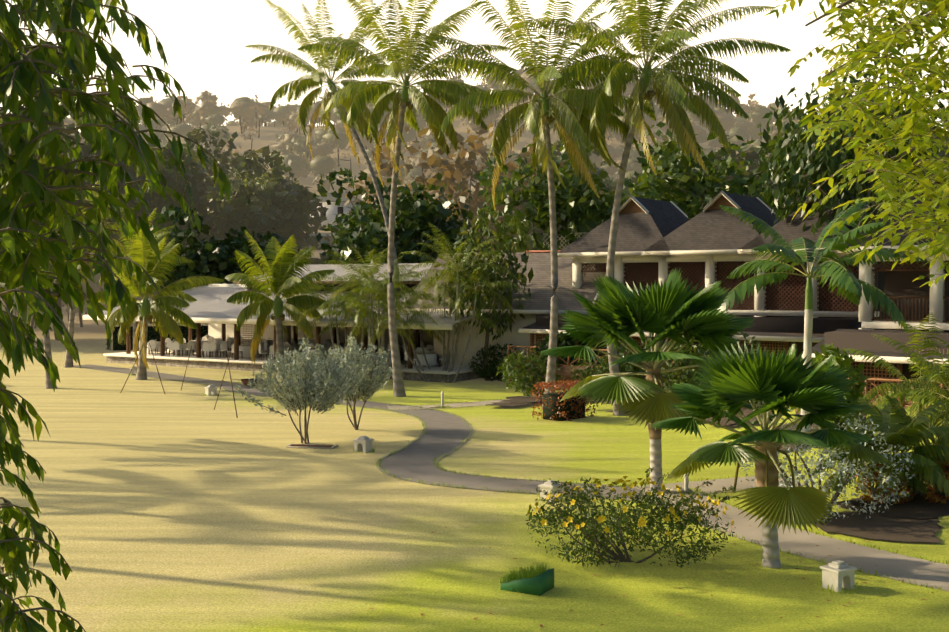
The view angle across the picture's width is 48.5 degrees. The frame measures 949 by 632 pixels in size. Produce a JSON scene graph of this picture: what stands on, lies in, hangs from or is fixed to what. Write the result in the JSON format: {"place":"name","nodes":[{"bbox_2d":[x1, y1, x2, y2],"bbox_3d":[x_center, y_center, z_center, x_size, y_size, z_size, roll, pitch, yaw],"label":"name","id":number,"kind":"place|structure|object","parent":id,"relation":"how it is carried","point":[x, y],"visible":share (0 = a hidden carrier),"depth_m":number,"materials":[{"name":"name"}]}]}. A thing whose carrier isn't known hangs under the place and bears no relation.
{"place":"outdoors","nodes":[
{"label":"outdoors","id":0,"kind":"place"},
{"bbox_2d":[300,192,363,249],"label":"hillside house","id":1,"kind":"structure","parent":0,"point":[332,210],"depth_m":198.91,"materials":[{"name":"white"}]},
{"bbox_2d":[0,95,948,631],"bbox_3d":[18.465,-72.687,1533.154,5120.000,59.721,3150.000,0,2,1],"label":"lawn","id":2,"kind":"structure","parent":0,"point":[178,507],"depth_m":23.43,"materials":[{"name":"green plant"}]},
{"bbox_2d":[36,194,127,388],"bbox_3d":[-22.062,-1.587,53.465,7.560,10.894,6.681,-2,2,-41],"label":"slender palm","id":3,"kind":"object","parent":2,"relation":"on","point":[47,349],"visible":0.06,"depth_m":53.54,"materials":[{"name":"beige"}]},
{"bbox_2d":[64,180,137,367],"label":"slender palm","id":4,"kind":"object","parent":2,"relation":"on","point":[68,361],"visible":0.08,"depth_m":66.90,"materials":[{"name":"green"}]},
{"bbox_2d":[0,0,230,631],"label":"tree","id":5,"kind":"object","parent":2,"relation":"on","point":[43,219],"visible":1,"depth_m":4.89,"materials":[{"name":"green plant"}]},
{"bbox_2d":[130,366,137,374],"bbox_3d":[-19.805,3.201,61.476,0.504,0.530,0.441,-1,2,-22],"label":"path lamp","id":6,"kind":"object","parent":2,"relation":"on","point":[135,368],"visible":0.62,"depth_m":61.29,"materials":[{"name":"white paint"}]},
{"bbox_2d":[92,208,193,351],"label":"slender palm","id":7,"kind":"object","parent":2,"relation":"on","point":[162,233],"visible":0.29,"depth_m":78.23,"materials":[{"name":"green"}]},
{"bbox_2d":[105,321,207,350],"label":"hedge","id":8,"kind":"object","parent":2,"relation":"on","point":[153,333],"visible":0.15,"depth_m":84.42,"materials":[{"name":"green plant"}]},
{"bbox_2d":[95,229,223,379],"bbox_3d":[-17.752,-0.558,58.191,7.071,8.536,6.785,0,2,1],"label":"palm tree","id":9,"kind":"object","parent":2,"relation":"on","point":[156,309],"visible":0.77,"depth_m":58.16,"materials":[{"name":"green"}]},
{"bbox_2d":[120,343,237,417],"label":"tripod poles","id":10,"kind":"object","parent":2,"relation":"on","point":[185,373],"visible":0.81,"depth_m":50.70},
{"bbox_2d":[204,385,217,395],"bbox_3d":[-12.556,3.554,50.248,0.504,0.530,0.441,-1,2,-39],"label":"path lamp","id":11,"kind":"object","parent":2,"relation":"on","point":[210,390],"visible":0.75,"depth_m":50.13,"materials":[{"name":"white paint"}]},
{"bbox_2d":[122,203,308,290],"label":"tree","id":12,"kind":"object","parent":2,"relation":"on","point":[213,257],"visible":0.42,"depth_m":83.72,"materials":[{"name":"green plant"}]},
{"bbox_2d":[208,167,289,219],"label":"royal palm","id":13,"kind":"object","parent":2,"relation":"on","point":[249,192],"visible":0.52,"depth_m":99.25,"materials":[{"name":"green"}]},
{"bbox_2d":[241,378,262,385],"bbox_3d":[-11.591,3.474,55.034,1.200,0.330,1.200,0,2,1],"label":"planter bowl","id":14,"kind":"object","parent":2,"relation":"on","point":[244,381],"visible":0.5,"depth_m":54.72,"materials":[{"name":"brown ceramic"}]},
{"bbox_2d":[225,230,334,378],"bbox_3d":[-11.082,-0.573,59.108,6.246,8.497,6.578,0,2,1],"label":"palm tree","id":15,"kind":"object","parent":2,"relation":"on","point":[279,279],"visible":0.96,"depth_m":58.81,"materials":[{"name":"green"}]},
{"bbox_2d":[83,263,486,382],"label":"restaurant pavilion","id":16,"kind":"structure","parent":2,"relation":"on","point":[223,338],"depth_m":67.73,"materials":[{"name":"stone"}]},
{"bbox_2d":[233,337,372,443],"bbox_3d":[-5.598,2.482,35.501,4.408,3.580,4.089,0,2,1],"label":"silver shrub","id":17,"kind":"object","parent":2,"relation":"on","point":[313,389],"visible":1,"depth_m":34.83,"materials":[{"name":"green plant"}]},
{"bbox_2d":[286,444,337,448],"bbox_3d":[-5.305,4.286,34.466,1.600,0.100,0.600,0,2,9],"label":"planting bed","id":18,"kind":"object","parent":2,"relation":"on","point":[317,446],"visible":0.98,"depth_m":34.34,"materials":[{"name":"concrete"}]},
{"bbox_2d":[245,0,415,346],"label":"tall coconut palm","id":19,"kind":"object","parent":2,"relation":"on","point":[300,85],"visible":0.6,"depth_m":65.58,"materials":[{"name":"green plant"}]},
{"bbox_2d":[289,270,405,360],"bbox_3d":[-7.010,0.433,58.267,5.945,6.345,6.532,1,2,34],"label":"areca palm clump","id":20,"kind":"object","parent":2,"relation":"on","point":[337,305],"visible":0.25,"depth_m":57.86,"materials":[{"name":"green"}]},
{"bbox_2d":[327,334,393,429],"bbox_3d":[-4.404,2.417,38.404,2.608,3.526,3.180,0,2,10],"label":"silver shrub","id":21,"kind":"object","parent":2,"relation":"on","point":[366,390],"visible":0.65,"depth_m":38.28,"materials":[{"name":"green plant"}]},
{"bbox_2d":[353,436,373,452],"bbox_3d":[-3.534,4.080,33.525,0.504,0.530,0.441,1,2,29],"label":"path lamp","id":22,"kind":"object","parent":2,"relation":"on","point":[363,444],"visible":0.85,"depth_m":33.43,"materials":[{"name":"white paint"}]},
{"bbox_2d":[318,245,438,384],"bbox_3d":[-5.097,-0.121,56.008,6.504,7.593,7.003,0,2,1],"label":"areca palm clump","id":23,"kind":"object","parent":2,"relation":"on","point":[370,284],"visible":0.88,"depth_m":55.32,"materials":[{"name":"green"}]},
{"bbox_2d":[313,168,485,263],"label":"tree","id":24,"kind":"object","parent":2,"relation":"on","point":[416,216],"visible":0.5,"depth_m":82.08,"materials":[{"name":"green plant"}]},
{"bbox_2d":[297,0,516,396],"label":"tall coconut palm","id":25,"kind":"object","parent":2,"relation":"on","point":[433,114],"visible":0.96,"depth_m":49.02,"materials":[{"name":"green plant"}]},
{"bbox_2d":[346,222,521,382],"bbox_3d":[-1.594,-0.622,57.019,9.647,8.555,7.582,1,2,21],"label":"areca palm clump","id":26,"kind":"object","parent":2,"relation":"on","point":[448,292],"visible":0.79,"depth_m":56.27,"materials":[{"name":"green"}]},
{"bbox_2d":[0,67,934,327],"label":"trees","id":27,"kind":"object","parent":2,"relation":"on","point":[246,112],"visible":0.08,"depth_m":242.06,"materials":[{"name":"green plant"}]},
{"bbox_2d":[0,100,948,340],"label":"trees","id":28,"kind":"object","parent":2,"relation":"on","point":[297,209],"visible":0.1,"depth_m":96.82,"materials":[{"name":"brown plant"}]},
{"bbox_2d":[430,191,533,380],"bbox_3d":[0.422,-1.665,57.777,5.670,10.667,5.141,0,2,1],"label":"tree","id":29,"kind":"object","parent":2,"relation":"on","point":[501,229],"visible":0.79,"depth_m":57.17,"materials":[{"name":"green plant"}]},
{"bbox_2d":[468,343,529,381],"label":"border shrub","id":30,"kind":"object","parent":2,"relation":"on","point":[491,371],"visible":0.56,"depth_m":57.52,"materials":[{"name":"green plant"}]},
{"bbox_2d":[401,232,605,370],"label":"building","id":31,"kind":"structure","parent":2,"relation":"on","point":[539,284],"depth_m":59.19,"materials":[{"name":"grey"}]},
{"bbox_2d":[500,562,553,595],"bbox_3d":[0.871,4.537,18.517,0.866,0.498,0.768,1,2,29],"label":"planter","id":32,"kind":"object","parent":2,"relation":"on","point":[538,581],"visible":1,"depth_m":18.31,"materials":[{"name":"paint"}]},
{"bbox_2d":[496,349,563,396],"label":"border shrub","id":33,"kind":"object","parent":2,"relation":"on","point":[517,374],"visible":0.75,"depth_m":49.74,"materials":[{"name":"green plant"}]},
{"bbox_2d":[128,372,946,593],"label":"grass fringe blades","id":34,"kind":"object","parent":2,"relation":"on","point":[816,533],"visible":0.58,"depth_m":27.59,"materials":[{"name":"green plant"}]},
{"bbox_2d":[473,138,623,251],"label":"tree","id":35,"kind":"object","parent":2,"relation":"on","point":[577,211],"visible":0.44,"depth_m":67.16,"materials":[{"name":"green plant"}]},
{"bbox_2d":[538,480,562,501],"bbox_3d":[1.892,4.322,26.054,0.428,0.515,0.490,1,2,39],"label":"path lamp","id":36,"kind":"object","parent":2,"relation":"on","point":[548,485],"visible":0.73,"depth_m":25.92,"materials":[{"name":"white paint"}]},
{"bbox_2d":[425,0,678,406],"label":"tall coconut palm","id":37,"kind":"object","parent":2,"relation":"on","point":[570,98],"visible":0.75,"depth_m":44.02,"materials":[{"name":"green plant"}]},
{"bbox_2d":[532,331,587,368],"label":"border shrub","id":38,"kind":"object","parent":2,"relation":"on","point":[561,336],"visible":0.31,"depth_m":53.32,"materials":[{"name":"green plant"}]},
{"bbox_2d":[531,378,597,420],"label":"copper hedge","id":39,"kind":"object","parent":2,"relation":"on","point":[555,409],"visible":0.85,"depth_m":41.29,"materials":[{"name":"red plant"}]},
{"bbox_2d":[569,350,609,380],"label":"border shrub","id":40,"kind":"object","parent":2,"relation":"on","point":[590,372],"visible":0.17,"depth_m":50.03,"materials":[{"name":"green plant"}]},
{"bbox_2d":[525,467,738,567],"bbox_3d":[3.021,3.954,20.300,4.169,1.708,3.244,0,2,1],"label":"flowering bush","id":41,"kind":"object","parent":2,"relation":"on","point":[594,526],"visible":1,"depth_m":19.97,"materials":[{"name":"green plant"}]},
{"bbox_2d":[538,268,754,492],"bbox_3d":[4.561,1.676,26.982,5.565,5.901,5.288,-1,2,-31],"label":"fan palm","id":42,"kind":"object","parent":2,"relation":"on","point":[674,309],"visible":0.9,"depth_m":25.98,"materials":[{"name":"green plant"}]},
{"bbox_2d":[503,0,790,415],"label":"tall coconut palm","id":43,"kind":"object","parent":2,"relation":"on","point":[672,109],"visible":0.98,"depth_m":41.19,"materials":[{"name":"green plant"}]},
{"bbox_2d":[370,470,932,626],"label":"leaf litter","id":44,"kind":"object","parent":2,"relation":"on","point":[680,588],"visible":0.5,"depth_m":19.22,"materials":[{"name":"plant"}]},
{"bbox_2d":[646,340,713,392],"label":"border shrub","id":45,"kind":"object","parent":2,"relation":"on","point":[681,378],"visible":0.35,"depth_m":43.35,"materials":[{"name":"green plant"}]},
{"bbox_2d":[507,190,884,382],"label":"cottage","id":46,"kind":"structure","parent":2,"relation":"on","point":[712,242],"depth_m":53.60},
{"bbox_2d":[612,104,820,218],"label":"tree","id":47,"kind":"object","parent":2,"relation":"on","point":[698,195],"visible":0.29,"depth_m":71.03,"materials":[{"name":"green plant"}]},
{"bbox_2d":[487,382,948,542],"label":"mulch bed","id":48,"kind":"object","parent":2,"relation":"on","point":[915,519],"depth_m":23.89,"materials":[{"name":"brown soil"}]},
{"bbox_2d":[599,336,678,383],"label":"border shrub","id":49,"kind":"object","parent":48,"relation":"on","point":[627,367],"visible":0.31,"depth_m":47.45,"materials":[{"name":"green plant"}]},
{"bbox_2d":[736,411,914,521],"bbox_3d":[8.029,3.412,24.220,4.023,2.568,3.579,0,2,1],"label":"silver shrub","id":50,"kind":"object","parent":48,"relation":"on","point":[834,499],"visible":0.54,"depth_m":23.68,"materials":[{"name":"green plant"}]},
{"bbox_2d":[788,343,870,430],"bbox_3d":[11.348,2.412,33.845,2.675,3.086,2.485,0,2,1],"label":"border shrub","id":51,"kind":"object","parent":48,"relation":"on","point":[828,350],"visible":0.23,"depth_m":33.69,"materials":[{"name":"green plant"}]},
{"bbox_2d":[811,394,948,502],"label":"areca palm","id":52,"kind":"object","parent":48,"relation":"on","point":[904,432],"visible":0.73,"depth_m":24.84,"materials":[{"name":"green plant"}]},
{"bbox_2d":[854,462,919,503],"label":"croton shrub","id":53,"kind":"object","parent":48,"relation":"on","point":[867,497],"visible":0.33,"depth_m":25.33,"materials":[{"name":"green plant"}]},
{"bbox_2d":[842,312,948,454],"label":"areca palm","id":54,"kind":"object","parent":48,"relation":"on","point":[917,394],"visible":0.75,"depth_m":27.06,"materials":[{"name":"green plant"}]},
{"bbox_2d":[898,463,946,496],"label":"croton shrub","id":55,"kind":"object","parent":48,"relation":"on","point":[911,491],"visible":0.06,"depth_m":25.57,"materials":[{"name":"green plant"}]},
{"bbox_2d":[914,455,948,502],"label":"croton shrub","id":56,"kind":"object","parent":48,"relation":"on","point":[932,496],"visible":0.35,"depth_m":25.04,"materials":[{"name":"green plant"}]},
{"bbox_2d":[690,332,766,403],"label":"border shrub","id":57,"kind":"object","parent":2,"relation":"on","point":[745,335],"visible":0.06,"depth_m":40.75,"materials":[{"name":"green plant"}]},
{"bbox_2d":[650,340,889,567],"bbox_3d":[5.531,2.667,19.914,4.134,4.376,4.114,-1,2,-32],"label":"fan palm","id":58,"kind":"object","parent":2,"relation":"on","point":[734,384],"visible":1,"depth_m":19.19,"materials":[{"name":"green plant"}]},
{"bbox_2d":[718,201,926,447],"bbox_3d":[10.579,0.193,32.990,5.960,7.790,6.315,1,2,38],"label":"young palm","id":59,"kind":"object","parent":2,"relation":"on","point":[847,285],"visible":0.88,"depth_m":32.39,"materials":[{"name":"green plant"}]},
{"bbox_2d":[820,560,856,591],"bbox_3d":[6.394,4.564,18.534,0.480,0.505,0.420,-1,2,-31],"label":"path lamp","id":60,"kind":"object","parent":2,"relation":"on","point":[838,575],"visible":0.94,"depth_m":18.44,"materials":[{"name":"white paint"}]},
{"bbox_2d":[756,25,948,261],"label":"tree","id":61,"kind":"object","parent":2,"relation":"on","point":[809,159],"visible":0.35,"depth_m":50.28,"materials":[{"name":"green plant"}]},
{"bbox_2d":[763,0,948,286],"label":"tree","id":62,"kind":"object","parent":2,"relation":"on","point":[917,120],"visible":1,"depth_m":8.81,"materials":[{"name":"green plant"}]},
{"bbox_2d":[795,167,948,414],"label":"cottage","id":63,"kind":"structure","parent":2,"relation":"on","point":[915,302],"depth_m":39.60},
{"bbox_2d":[0,0,948,131],"bbox_3d":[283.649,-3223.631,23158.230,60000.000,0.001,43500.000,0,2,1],"label":"sky","id":64,"kind":"structure","parent":0,"point":[204,43],"depth_m":10858.70,"materials":[{"name":"white"}]},
{"bbox_2d":[73,364,948,590],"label":"garden path","id":65,"kind":"structure","parent":0,"point":[446,432],"depth_m":27.86,"materials":[{"name":"concrete"}]},
{"bbox_2d":[429,391,444,407],"bbox_3d":[-1.592,3.603,45.375,0.670,0.720,0.440,0,2,1],"label":"bollard light","id":66,"kind":"object","parent":65,"relation":"on","point":[442,398],"visible":0.9,"depth_m":45.33,"materials":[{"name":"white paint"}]},
{"bbox_2d":[665,474,690,492],"bbox_3d":[5.219,4.199,27.046,0.670,0.680,0.440,0,2,1],"label":"bollard light","id":67,"kind":"object","parent":65,"relation":"on","point":[686,480],"visible":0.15,"depth_m":27.00,"materials":[{"name":"white paint"}]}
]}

